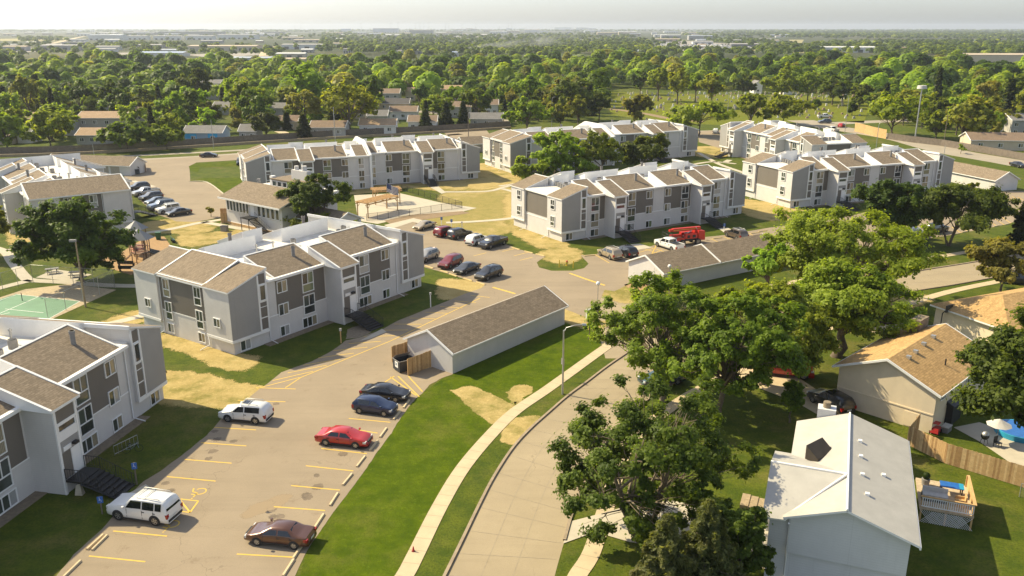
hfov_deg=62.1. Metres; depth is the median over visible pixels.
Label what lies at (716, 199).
window
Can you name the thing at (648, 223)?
window
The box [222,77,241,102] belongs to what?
round tree
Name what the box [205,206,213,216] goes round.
young tree
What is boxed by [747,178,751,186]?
window
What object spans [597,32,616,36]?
warehouse
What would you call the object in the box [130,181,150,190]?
parked car
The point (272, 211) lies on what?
window
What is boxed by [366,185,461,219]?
pool fence
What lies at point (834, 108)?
cemetery lawn
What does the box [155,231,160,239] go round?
waste bin
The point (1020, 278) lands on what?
parked car
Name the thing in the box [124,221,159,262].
playground tower
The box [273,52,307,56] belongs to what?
warehouse
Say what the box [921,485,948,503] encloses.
sofa
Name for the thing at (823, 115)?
parked car
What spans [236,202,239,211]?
window
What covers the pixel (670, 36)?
warehouse
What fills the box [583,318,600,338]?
young tree
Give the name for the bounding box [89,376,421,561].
stall lines
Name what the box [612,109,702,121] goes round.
path
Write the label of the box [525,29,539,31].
warehouse
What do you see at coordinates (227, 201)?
window
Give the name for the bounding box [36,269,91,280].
path
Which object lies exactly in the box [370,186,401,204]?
pergola
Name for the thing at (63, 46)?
warehouse
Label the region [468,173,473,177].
window
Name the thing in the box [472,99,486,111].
round tree
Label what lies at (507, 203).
straw mulch
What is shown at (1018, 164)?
moving car
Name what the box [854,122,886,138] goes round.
board wall
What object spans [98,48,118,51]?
building
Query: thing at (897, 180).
window
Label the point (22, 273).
path
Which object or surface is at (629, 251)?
parked car
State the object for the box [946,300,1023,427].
maple tree
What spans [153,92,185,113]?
round tree
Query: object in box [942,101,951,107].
round tree
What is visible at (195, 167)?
lawn island
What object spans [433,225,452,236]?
parked car
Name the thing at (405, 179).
window
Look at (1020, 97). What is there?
round tree
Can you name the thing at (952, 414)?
garden shed
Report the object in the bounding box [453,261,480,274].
parked car
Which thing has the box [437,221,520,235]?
dry lawn
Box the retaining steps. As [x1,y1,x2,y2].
[740,493,764,508]
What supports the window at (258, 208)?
in the clubhouse
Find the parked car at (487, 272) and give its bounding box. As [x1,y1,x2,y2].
[474,263,503,280]
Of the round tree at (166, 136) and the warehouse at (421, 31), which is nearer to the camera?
the round tree at (166, 136)
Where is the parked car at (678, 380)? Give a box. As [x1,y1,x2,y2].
[637,370,686,384]
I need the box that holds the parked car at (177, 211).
[165,207,191,216]
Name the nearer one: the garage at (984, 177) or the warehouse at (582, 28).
the garage at (984, 177)
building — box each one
[0,153,157,239]
[0,315,166,527]
[69,39,87,41]
[77,33,92,35]
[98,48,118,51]
[99,32,118,33]
[123,30,142,32]
[131,214,424,354]
[160,49,175,50]
[237,133,480,190]
[301,49,314,52]
[482,118,698,172]
[490,31,506,32]
[510,159,747,242]
[584,30,600,31]
[663,31,677,32]
[714,120,867,158]
[742,144,954,210]
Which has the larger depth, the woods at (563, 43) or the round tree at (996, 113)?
the woods at (563, 43)
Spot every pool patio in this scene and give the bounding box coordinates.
[354,193,473,223]
[385,211,467,223]
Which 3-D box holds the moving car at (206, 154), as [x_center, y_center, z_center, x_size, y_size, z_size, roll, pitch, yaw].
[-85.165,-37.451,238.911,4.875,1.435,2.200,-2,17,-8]
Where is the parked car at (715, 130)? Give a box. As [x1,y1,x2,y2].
[712,128,718,133]
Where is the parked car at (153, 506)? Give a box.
[106,487,182,525]
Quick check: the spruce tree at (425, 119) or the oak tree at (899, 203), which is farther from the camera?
the spruce tree at (425, 119)
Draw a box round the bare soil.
[346,325,371,338]
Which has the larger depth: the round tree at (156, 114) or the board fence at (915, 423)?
the round tree at (156, 114)
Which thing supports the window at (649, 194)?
in the apartment building at (564, 206)
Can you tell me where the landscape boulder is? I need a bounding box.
[75,484,84,495]
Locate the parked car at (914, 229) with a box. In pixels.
[910,227,923,234]
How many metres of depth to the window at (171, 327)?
100.83 m
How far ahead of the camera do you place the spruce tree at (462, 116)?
305.66 m
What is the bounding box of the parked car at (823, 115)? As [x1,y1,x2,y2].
[817,113,832,117]
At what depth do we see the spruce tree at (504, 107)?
346.29 m
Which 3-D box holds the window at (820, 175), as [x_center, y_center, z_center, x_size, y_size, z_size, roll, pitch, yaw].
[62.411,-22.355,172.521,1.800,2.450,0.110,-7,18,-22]
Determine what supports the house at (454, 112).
on the ground at (48, 535)
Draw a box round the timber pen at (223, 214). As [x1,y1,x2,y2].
[220,208,227,222]
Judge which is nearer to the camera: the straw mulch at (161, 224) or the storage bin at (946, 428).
the storage bin at (946, 428)
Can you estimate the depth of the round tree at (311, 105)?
293.08 m
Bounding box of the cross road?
[787,120,1023,168]
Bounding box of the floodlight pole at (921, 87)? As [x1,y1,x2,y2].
[915,85,926,135]
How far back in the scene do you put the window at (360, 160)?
190.58 m
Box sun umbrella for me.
[986,419,1011,434]
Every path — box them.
[0,247,135,287]
[0,279,27,289]
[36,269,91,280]
[108,314,143,322]
[130,484,150,492]
[146,219,220,232]
[203,222,265,234]
[360,329,385,340]
[385,218,436,227]
[427,185,445,193]
[445,185,509,191]
[446,217,513,223]
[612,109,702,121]
[631,244,651,249]
[695,161,736,164]
[698,153,741,172]
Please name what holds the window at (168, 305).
in the apartment building at (238, 293)
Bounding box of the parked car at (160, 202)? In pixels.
[146,197,174,209]
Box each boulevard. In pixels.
[123,134,462,155]
[143,119,918,159]
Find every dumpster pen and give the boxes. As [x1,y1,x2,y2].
[391,342,407,361]
[407,350,430,375]
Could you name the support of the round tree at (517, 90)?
on the ground at (48, 535)
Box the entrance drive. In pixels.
[598,296,649,357]
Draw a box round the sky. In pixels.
[0,0,1023,28]
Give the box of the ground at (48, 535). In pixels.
[0,29,1023,575]
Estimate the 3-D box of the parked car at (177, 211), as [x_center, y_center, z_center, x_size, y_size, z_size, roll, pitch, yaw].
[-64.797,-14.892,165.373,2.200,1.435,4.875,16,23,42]
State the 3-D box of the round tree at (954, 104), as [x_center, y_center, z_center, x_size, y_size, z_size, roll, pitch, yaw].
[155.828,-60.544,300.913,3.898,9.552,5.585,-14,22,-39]
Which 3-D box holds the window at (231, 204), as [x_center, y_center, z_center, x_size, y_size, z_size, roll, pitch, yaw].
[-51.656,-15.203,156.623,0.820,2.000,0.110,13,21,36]
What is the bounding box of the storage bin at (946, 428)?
[941,422,952,433]
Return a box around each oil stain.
[208,449,218,453]
[301,495,312,499]
[302,492,311,496]
[311,484,323,489]
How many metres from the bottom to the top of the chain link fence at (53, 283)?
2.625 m
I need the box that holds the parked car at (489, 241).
[478,235,507,248]
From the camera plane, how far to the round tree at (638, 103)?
320.83 m
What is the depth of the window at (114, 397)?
76.02 m
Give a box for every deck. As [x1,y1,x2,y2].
[916,475,976,530]
[954,422,1023,465]
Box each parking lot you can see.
[57,191,1023,575]
[124,154,238,221]
[445,130,488,138]
[698,130,720,147]
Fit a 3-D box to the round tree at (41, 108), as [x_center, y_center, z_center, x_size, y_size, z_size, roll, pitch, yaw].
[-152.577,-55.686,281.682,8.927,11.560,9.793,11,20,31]
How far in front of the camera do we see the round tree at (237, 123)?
292.50 m
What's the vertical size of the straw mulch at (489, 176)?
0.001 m
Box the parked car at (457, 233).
[446,227,472,239]
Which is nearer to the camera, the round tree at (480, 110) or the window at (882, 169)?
the window at (882, 169)
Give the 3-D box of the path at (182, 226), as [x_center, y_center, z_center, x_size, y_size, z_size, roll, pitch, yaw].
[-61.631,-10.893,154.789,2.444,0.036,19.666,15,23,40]
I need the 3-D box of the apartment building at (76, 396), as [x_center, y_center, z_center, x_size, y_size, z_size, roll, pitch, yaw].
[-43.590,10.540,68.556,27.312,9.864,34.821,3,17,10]
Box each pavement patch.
[276,514,284,518]
[338,452,348,456]
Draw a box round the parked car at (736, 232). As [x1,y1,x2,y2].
[724,227,748,237]
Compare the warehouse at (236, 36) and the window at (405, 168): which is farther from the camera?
the warehouse at (236, 36)
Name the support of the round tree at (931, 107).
on the ground at (48, 535)
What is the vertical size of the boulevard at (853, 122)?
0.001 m
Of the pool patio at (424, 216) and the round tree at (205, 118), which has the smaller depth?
the pool patio at (424, 216)
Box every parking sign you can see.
[97,496,102,513]
[131,462,137,484]
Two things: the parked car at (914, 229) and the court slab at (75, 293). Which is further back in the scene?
the parked car at (914, 229)
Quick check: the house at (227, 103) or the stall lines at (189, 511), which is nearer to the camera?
the stall lines at (189, 511)
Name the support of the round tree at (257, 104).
on the ground at (48, 535)
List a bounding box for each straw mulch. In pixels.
[3,232,30,245]
[102,309,143,323]
[128,219,200,234]
[157,370,262,409]
[161,224,243,246]
[161,333,264,371]
[350,175,521,194]
[434,278,483,300]
[450,386,514,423]
[470,163,513,187]
[500,415,539,444]
[501,193,517,226]
[506,384,532,403]
[509,228,570,248]
[538,246,583,265]
[565,309,605,330]
[602,286,635,304]
[695,146,728,157]
[741,199,807,220]
[890,295,933,308]
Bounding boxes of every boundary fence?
[0,121,510,153]
[887,133,1023,159]
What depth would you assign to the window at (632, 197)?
150.85 m
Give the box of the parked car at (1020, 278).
[1003,271,1023,283]
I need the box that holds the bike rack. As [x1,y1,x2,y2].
[113,435,137,455]
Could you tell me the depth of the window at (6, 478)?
63.79 m
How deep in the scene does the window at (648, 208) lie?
153.64 m
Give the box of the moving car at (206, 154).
[199,152,217,157]
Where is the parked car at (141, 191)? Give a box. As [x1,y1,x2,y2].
[131,186,160,196]
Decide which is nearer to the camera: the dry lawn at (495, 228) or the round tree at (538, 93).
the dry lawn at (495, 228)
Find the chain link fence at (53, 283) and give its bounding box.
[0,265,114,317]
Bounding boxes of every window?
[0,422,7,455]
[0,455,13,493]
[0,487,18,515]
[71,373,90,407]
[77,402,94,437]
[82,431,99,454]
[89,195,97,207]
[103,357,116,378]
[107,386,120,407]
[111,413,123,433]
[144,297,151,307]
[149,390,160,405]
[161,278,170,297]
[164,301,173,320]
[167,322,175,333]
[192,286,201,306]
[195,309,204,329]
[198,332,206,343]
[213,317,220,328]
[226,200,229,209]
[229,201,232,210]
[232,201,235,211]
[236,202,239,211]
[240,338,251,351]
[242,203,245,213]
[257,206,260,216]
[261,207,265,217]
[266,208,270,218]
[270,209,274,219]
[275,210,279,220]
[276,279,287,293]
[278,302,288,316]
[280,323,290,336]
[284,162,292,173]
[301,270,313,292]
[302,314,317,328]
[303,292,315,314]
[323,160,331,170]
[324,172,331,182]
[341,159,347,165]
[342,171,348,177]
[358,158,363,168]
[358,170,364,180]
[358,254,369,274]
[359,274,370,295]
[359,294,371,307]
[360,182,365,187]
[372,155,375,165]
[372,167,375,177]
[380,248,388,260]
[381,268,389,280]
[382,288,389,298]
[385,154,391,160]
[386,166,392,172]
[387,178,392,183]
[402,153,409,163]
[402,165,409,175]
[403,177,409,182]
[411,278,418,288]
[437,151,444,161]
[437,163,444,173]
[438,175,444,179]
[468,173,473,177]
[517,189,520,199]
[517,205,520,215]
[550,199,554,209]
[550,215,554,226]
[565,232,572,240]
[590,213,598,227]
[590,228,598,236]
[591,197,599,211]
[620,136,625,141]
[627,207,635,221]
[627,223,634,230]
[628,192,635,206]
[645,206,651,213]
[645,220,651,227]
[646,190,652,198]
[663,217,669,224]
[664,203,670,211]
[665,188,670,196]
[680,200,687,213]
[680,215,687,222]
[681,185,688,198]
[712,195,719,208]
[712,210,719,216]
[713,181,720,194]
[732,207,738,213]
[746,143,750,152]
[747,133,751,142]
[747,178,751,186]
[748,164,752,172]
[779,186,784,194]
[781,172,785,180]
[792,142,796,149]
[793,201,799,206]
[813,198,820,204]
[814,185,822,197]
[816,171,823,183]
[846,182,853,194]
[848,169,854,180]
[864,168,869,174]
[880,167,885,173]
[893,178,899,183]
[894,165,901,176]
[921,176,928,186]
[923,163,930,174]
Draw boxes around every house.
[0,134,17,144]
[17,128,41,142]
[64,118,79,135]
[74,127,114,144]
[78,111,128,128]
[133,107,144,121]
[183,125,231,142]
[202,79,222,83]
[206,84,219,99]
[212,101,229,114]
[237,124,262,138]
[269,102,288,114]
[277,115,298,129]
[309,120,349,135]
[353,113,367,118]
[358,118,398,133]
[366,110,390,117]
[377,88,401,101]
[378,98,411,109]
[389,106,419,119]
[404,87,415,100]
[407,115,438,129]
[440,85,461,99]
[450,101,470,117]
[469,112,503,122]
[486,99,498,111]
[750,80,762,92]
[763,400,921,575]
[832,314,983,433]
[930,288,1023,344]
[958,132,1023,150]
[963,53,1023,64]
[1000,113,1023,132]
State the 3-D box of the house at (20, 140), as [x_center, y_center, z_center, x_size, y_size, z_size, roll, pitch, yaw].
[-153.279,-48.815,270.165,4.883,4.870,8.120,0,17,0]
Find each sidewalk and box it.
[395,336,621,575]
[567,280,1000,575]
[770,251,965,285]
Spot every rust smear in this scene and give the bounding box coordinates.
[240,499,274,518]
[267,493,293,510]
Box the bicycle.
[122,442,142,453]
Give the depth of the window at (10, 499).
64.28 m
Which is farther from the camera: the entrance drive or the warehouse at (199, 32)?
the warehouse at (199, 32)
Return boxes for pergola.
[355,194,398,217]
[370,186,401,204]
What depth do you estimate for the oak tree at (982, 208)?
137.30 m
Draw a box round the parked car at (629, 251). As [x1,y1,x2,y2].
[617,244,638,257]
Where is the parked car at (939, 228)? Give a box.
[928,222,949,233]
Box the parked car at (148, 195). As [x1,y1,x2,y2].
[138,190,163,200]
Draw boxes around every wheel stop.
[63,560,81,575]
[86,534,104,549]
[91,534,108,550]
[282,558,294,575]
[292,547,301,558]
[314,513,324,526]
[329,492,338,505]
[342,473,352,485]
[356,455,365,466]
[369,440,377,450]
[379,427,387,437]
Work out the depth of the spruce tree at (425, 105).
309.74 m
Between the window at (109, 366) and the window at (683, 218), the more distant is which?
the window at (683, 218)
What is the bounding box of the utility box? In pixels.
[220,225,228,231]
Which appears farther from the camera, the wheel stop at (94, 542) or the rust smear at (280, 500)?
the rust smear at (280, 500)
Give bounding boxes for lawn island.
[189,161,239,171]
[192,178,242,192]
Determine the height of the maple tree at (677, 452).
12.985 m
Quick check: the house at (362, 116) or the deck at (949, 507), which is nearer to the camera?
the deck at (949, 507)
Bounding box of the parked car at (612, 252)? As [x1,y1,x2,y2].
[597,245,622,259]
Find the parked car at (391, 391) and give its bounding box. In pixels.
[359,382,410,402]
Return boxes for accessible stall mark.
[162,520,179,532]
[191,488,206,498]
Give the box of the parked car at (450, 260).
[437,252,463,268]
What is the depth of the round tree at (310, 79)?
328.74 m
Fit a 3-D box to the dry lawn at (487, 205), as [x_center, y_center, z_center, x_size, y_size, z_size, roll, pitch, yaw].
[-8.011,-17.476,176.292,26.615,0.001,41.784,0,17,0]
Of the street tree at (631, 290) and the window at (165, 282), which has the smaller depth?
the window at (165, 282)
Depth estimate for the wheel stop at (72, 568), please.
57.38 m
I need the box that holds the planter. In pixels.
[921,472,930,485]
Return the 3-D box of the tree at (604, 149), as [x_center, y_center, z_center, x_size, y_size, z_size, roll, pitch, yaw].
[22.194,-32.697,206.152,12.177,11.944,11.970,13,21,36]
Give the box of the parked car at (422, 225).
[412,220,436,230]
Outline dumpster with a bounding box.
[393,352,412,371]
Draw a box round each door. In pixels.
[110,167,119,173]
[250,205,254,215]
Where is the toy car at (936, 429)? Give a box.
[929,421,941,435]
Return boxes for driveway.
[564,501,769,568]
[739,369,839,414]
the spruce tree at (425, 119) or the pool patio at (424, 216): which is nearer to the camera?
the pool patio at (424, 216)
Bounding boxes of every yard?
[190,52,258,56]
[682,41,728,50]
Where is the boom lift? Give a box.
[662,226,704,244]
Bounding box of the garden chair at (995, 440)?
[993,435,1001,446]
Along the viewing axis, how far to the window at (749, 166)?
181.19 m
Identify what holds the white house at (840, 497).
on the ground at (48, 535)
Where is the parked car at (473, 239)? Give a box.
[464,233,486,245]
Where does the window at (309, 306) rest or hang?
in the apartment building at (238, 293)
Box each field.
[0,38,69,40]
[521,54,590,55]
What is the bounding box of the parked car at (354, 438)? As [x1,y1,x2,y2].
[314,425,372,448]
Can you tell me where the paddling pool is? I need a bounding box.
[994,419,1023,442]
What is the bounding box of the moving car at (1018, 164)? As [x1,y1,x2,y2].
[1009,161,1023,167]
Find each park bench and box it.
[117,261,134,265]
[118,266,132,271]
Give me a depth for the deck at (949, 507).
62.41 m
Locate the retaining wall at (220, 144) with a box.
[0,126,510,156]
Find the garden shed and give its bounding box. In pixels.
[944,395,960,423]
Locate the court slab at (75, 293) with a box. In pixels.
[0,284,114,318]
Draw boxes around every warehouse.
[2,46,30,50]
[39,44,82,49]
[61,42,86,43]
[88,35,127,39]
[95,46,122,49]
[104,39,120,42]
[124,32,157,34]
[127,35,150,39]
[136,44,167,47]
[142,51,189,56]
[153,35,184,39]
[158,31,225,34]
[185,35,216,39]
[187,45,261,50]
[200,40,223,43]
[217,34,259,38]
[233,56,273,60]
[264,32,284,34]
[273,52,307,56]
[281,37,304,39]
[281,44,322,48]
[293,39,319,41]
[343,48,351,52]
[373,28,398,32]
[409,30,433,33]
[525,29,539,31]
[554,27,571,29]
[576,27,588,29]
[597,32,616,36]
[618,32,636,34]
[655,38,679,41]
[660,35,680,38]
[687,35,712,39]
[692,41,713,43]
[729,43,758,46]
[824,46,874,52]
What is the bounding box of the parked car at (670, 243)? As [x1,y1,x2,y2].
[654,236,684,249]
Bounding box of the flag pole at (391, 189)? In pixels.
[386,182,397,207]
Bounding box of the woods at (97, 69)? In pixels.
[0,47,1023,101]
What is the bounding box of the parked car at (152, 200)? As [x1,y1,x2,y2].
[144,196,166,204]
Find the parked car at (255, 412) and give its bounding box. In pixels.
[218,398,273,424]
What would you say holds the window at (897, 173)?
in the apartment building at (793, 179)
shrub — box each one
[280,205,330,225]
[965,182,979,190]
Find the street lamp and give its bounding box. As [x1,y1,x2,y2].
[561,323,586,394]
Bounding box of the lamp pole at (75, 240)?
[69,239,86,306]
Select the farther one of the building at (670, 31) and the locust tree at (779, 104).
the building at (670, 31)
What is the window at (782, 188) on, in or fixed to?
in the apartment building at (793, 179)
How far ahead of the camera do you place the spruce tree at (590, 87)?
348.33 m
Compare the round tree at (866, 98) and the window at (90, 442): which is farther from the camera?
the round tree at (866, 98)
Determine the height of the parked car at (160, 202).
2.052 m
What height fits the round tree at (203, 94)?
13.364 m
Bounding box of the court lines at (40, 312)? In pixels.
[1,294,79,318]
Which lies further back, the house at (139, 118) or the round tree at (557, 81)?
the round tree at (557, 81)
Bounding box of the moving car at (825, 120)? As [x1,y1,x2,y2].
[818,118,831,122]
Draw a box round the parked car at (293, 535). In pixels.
[244,518,316,549]
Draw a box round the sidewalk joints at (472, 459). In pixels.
[398,347,606,575]
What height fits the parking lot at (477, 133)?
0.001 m
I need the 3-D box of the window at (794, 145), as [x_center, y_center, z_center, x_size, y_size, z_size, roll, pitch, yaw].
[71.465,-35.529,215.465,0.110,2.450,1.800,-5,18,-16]
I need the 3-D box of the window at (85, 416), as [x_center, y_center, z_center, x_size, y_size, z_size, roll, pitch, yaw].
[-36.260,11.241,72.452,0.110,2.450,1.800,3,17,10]
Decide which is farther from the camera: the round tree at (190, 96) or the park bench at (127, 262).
the round tree at (190, 96)
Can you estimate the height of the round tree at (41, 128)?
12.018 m
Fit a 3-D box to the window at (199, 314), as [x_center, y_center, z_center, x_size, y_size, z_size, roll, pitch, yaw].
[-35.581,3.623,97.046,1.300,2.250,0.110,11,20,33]
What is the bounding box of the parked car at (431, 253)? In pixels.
[424,247,439,262]
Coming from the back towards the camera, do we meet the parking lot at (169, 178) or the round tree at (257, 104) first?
the round tree at (257, 104)
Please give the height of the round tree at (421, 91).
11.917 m
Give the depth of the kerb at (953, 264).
130.27 m
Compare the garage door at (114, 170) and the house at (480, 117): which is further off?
the house at (480, 117)
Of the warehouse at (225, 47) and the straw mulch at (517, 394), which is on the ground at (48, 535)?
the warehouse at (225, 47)
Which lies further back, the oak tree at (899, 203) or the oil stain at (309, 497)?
the oak tree at (899, 203)
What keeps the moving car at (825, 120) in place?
on the boulevard at (853, 122)
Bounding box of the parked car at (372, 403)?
[351,393,397,416]
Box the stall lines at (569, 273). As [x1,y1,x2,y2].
[492,273,603,293]
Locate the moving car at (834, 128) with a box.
[825,126,838,131]
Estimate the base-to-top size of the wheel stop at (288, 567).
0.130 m
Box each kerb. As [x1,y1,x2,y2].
[189,181,222,193]
[442,352,626,575]
[563,277,992,538]
[899,254,1018,274]
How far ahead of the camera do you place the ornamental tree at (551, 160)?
198.63 m
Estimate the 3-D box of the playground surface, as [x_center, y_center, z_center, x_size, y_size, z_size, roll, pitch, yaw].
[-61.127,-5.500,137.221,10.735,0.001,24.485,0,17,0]
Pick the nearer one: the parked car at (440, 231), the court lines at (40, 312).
the court lines at (40, 312)
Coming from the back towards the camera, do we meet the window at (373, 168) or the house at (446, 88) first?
the house at (446, 88)
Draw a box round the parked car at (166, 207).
[155,201,179,213]
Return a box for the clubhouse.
[218,166,364,233]
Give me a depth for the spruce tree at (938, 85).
359.85 m
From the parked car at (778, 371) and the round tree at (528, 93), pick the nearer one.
the parked car at (778, 371)
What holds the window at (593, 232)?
in the apartment building at (564, 206)
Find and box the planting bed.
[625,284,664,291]
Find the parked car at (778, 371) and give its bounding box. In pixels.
[770,366,814,379]
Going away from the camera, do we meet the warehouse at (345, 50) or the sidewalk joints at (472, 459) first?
the sidewalk joints at (472, 459)
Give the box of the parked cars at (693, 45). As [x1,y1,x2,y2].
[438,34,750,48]
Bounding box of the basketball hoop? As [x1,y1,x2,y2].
[940,304,952,323]
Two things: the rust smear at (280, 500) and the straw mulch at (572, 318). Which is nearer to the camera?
the rust smear at (280, 500)
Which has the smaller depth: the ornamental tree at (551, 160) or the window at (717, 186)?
the window at (717, 186)
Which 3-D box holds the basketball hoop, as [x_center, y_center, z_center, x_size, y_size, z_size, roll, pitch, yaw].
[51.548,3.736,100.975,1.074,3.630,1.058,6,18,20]
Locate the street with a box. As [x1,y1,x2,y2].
[447,255,1023,575]
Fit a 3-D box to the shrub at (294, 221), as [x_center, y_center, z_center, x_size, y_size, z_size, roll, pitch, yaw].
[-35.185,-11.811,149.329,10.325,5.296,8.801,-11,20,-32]
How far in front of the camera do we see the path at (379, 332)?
101.19 m
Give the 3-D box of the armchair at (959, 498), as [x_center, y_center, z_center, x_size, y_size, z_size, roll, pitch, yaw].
[33.091,15.640,62.730,0.720,0.900,0.740,7,18,20]
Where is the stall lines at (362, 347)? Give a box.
[259,295,482,387]
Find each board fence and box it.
[907,413,920,442]
[910,427,1023,487]
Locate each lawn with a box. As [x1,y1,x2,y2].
[300,322,600,575]
[424,187,510,223]
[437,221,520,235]
[609,92,868,124]
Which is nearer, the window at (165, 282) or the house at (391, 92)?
the window at (165, 282)
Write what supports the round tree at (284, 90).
on the ground at (48, 535)
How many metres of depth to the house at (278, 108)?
352.56 m
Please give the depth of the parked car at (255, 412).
78.38 m
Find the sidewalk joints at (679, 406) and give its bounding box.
[576,281,994,570]
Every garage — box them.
[50,154,147,175]
[403,286,568,373]
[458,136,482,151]
[625,233,776,287]
[951,161,1020,190]
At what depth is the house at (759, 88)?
467.69 m
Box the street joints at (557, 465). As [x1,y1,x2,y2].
[448,267,982,575]
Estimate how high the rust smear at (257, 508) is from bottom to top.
0.001 m
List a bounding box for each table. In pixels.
[45,267,58,274]
[68,271,79,277]
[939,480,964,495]
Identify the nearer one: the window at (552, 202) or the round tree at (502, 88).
the window at (552, 202)
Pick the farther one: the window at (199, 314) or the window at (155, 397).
the window at (199, 314)
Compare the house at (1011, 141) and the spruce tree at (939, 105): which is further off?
the spruce tree at (939, 105)
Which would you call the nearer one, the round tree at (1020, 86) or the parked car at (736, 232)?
the parked car at (736, 232)
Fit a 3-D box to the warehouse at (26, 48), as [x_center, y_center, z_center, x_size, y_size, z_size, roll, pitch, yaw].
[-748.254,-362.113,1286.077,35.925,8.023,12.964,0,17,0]
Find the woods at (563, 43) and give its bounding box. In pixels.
[0,29,1023,56]
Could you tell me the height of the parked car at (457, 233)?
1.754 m
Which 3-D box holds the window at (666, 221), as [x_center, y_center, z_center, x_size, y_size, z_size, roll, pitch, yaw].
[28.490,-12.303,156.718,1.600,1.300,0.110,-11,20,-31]
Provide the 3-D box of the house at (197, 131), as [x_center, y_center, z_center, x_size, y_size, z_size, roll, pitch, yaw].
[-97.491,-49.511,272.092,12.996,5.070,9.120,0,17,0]
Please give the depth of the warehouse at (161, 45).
1461.71 m
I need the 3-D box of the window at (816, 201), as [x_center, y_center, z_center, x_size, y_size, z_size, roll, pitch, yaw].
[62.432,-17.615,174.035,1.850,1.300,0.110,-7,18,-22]
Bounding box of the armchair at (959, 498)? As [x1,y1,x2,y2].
[954,493,967,508]
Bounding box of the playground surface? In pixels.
[105,236,169,274]
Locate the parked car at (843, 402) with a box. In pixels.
[806,388,856,413]
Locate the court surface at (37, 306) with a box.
[0,294,78,318]
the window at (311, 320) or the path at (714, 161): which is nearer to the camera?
the window at (311, 320)
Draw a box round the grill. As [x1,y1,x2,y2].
[980,431,989,445]
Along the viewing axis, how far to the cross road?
254.04 m
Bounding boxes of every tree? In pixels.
[0,84,8,93]
[0,91,32,116]
[0,112,29,146]
[0,205,10,234]
[5,107,27,121]
[7,195,139,282]
[8,73,39,111]
[17,99,28,107]
[19,109,75,145]
[25,96,42,111]
[26,104,79,140]
[28,78,47,104]
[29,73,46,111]
[37,102,65,110]
[45,88,70,108]
[46,85,54,103]
[51,102,66,111]
[63,81,97,98]
[64,79,97,106]
[70,104,82,115]
[73,94,98,114]
[79,97,101,106]
[93,121,162,148]
[97,78,123,99]
[98,99,112,107]
[104,87,129,110]
[115,101,146,121]
[124,115,145,128]
[128,88,155,106]
[141,102,154,115]
[141,123,184,149]
[142,110,161,122]
[144,104,155,142]
[152,104,163,113]
[153,84,162,104]
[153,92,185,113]
[155,108,175,128]
[159,112,184,130]
[172,85,188,104]
[172,106,190,122]
[174,67,213,91]
[181,88,201,123]
[185,109,199,121]
[186,88,210,122]
[188,106,216,124]
[198,100,223,124]
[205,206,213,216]
[219,87,223,100]
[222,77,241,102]
[222,102,239,117]
[227,118,242,128]
[229,77,266,123]
[229,107,241,118]
[236,88,268,122]
[246,112,283,133]
[249,93,274,104]
[256,83,274,96]
[265,104,275,113]
[273,173,352,215]
[274,85,302,98]
[278,96,287,101]
[282,110,292,129]
[284,89,322,116]
[284,103,303,111]
[286,109,299,114]
[287,61,329,106]
[295,113,314,137]
[302,107,323,121]
[319,82,342,98]
[320,75,383,129]
[326,88,343,119]
[354,76,384,97]
[410,83,429,110]
[415,99,423,108]
[418,108,432,130]
[421,94,454,122]
[422,100,428,114]
[438,101,453,124]
[440,85,463,100]
[457,100,469,123]
[459,87,493,111]
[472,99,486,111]
[495,91,504,111]
[497,84,506,102]
[500,98,507,111]
[501,96,553,128]
[503,102,523,116]
[504,85,521,102]
[504,88,518,109]
[509,155,549,177]
[510,73,541,101]
[522,89,532,102]
[524,94,540,117]
[530,128,585,173]
[533,87,549,104]
[537,155,560,174]
[541,92,564,119]
[542,101,573,123]
[545,370,762,553]
[546,78,604,119]
[547,76,586,97]
[556,153,597,174]
[566,94,591,124]
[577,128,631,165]
[580,266,731,401]
[582,83,597,115]
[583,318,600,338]
[587,90,612,119]
[621,94,654,121]
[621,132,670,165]
[628,276,681,295]
[628,512,698,575]
[630,69,652,94]
[645,67,668,100]
[659,287,813,415]
[663,98,739,135]
[668,67,690,103]
[679,498,745,575]
[685,73,702,101]
[696,73,726,99]
[696,490,776,575]
[710,277,842,384]
[732,73,757,95]
[734,92,772,120]
[741,241,790,283]
[758,204,949,283]
[759,61,795,94]
[760,92,818,120]
[781,379,806,422]
[789,256,928,358]
[790,70,829,100]
[811,99,821,106]
[817,74,854,104]
[845,178,932,227]
[846,102,857,112]
[850,83,875,108]
[863,92,880,104]
[867,91,930,132]
[881,81,892,95]
[894,89,918,104]
[916,102,936,127]
[916,181,1021,245]
[918,109,952,138]
[923,91,946,111]
[932,64,943,100]
[932,101,944,131]
[942,94,997,133]
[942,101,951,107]
[945,103,956,129]
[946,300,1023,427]
[947,85,971,98]
[947,103,967,134]
[949,88,986,103]
[958,144,966,153]
[961,95,1023,131]
[963,236,1023,291]
[971,74,1001,92]
[976,79,1002,100]
[980,105,999,126]
[989,74,1019,128]
[991,122,1005,131]
[996,112,1006,127]
[1000,73,1023,103]
[1006,201,1023,246]
[1015,91,1023,104]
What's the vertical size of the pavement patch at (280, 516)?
0.001 m

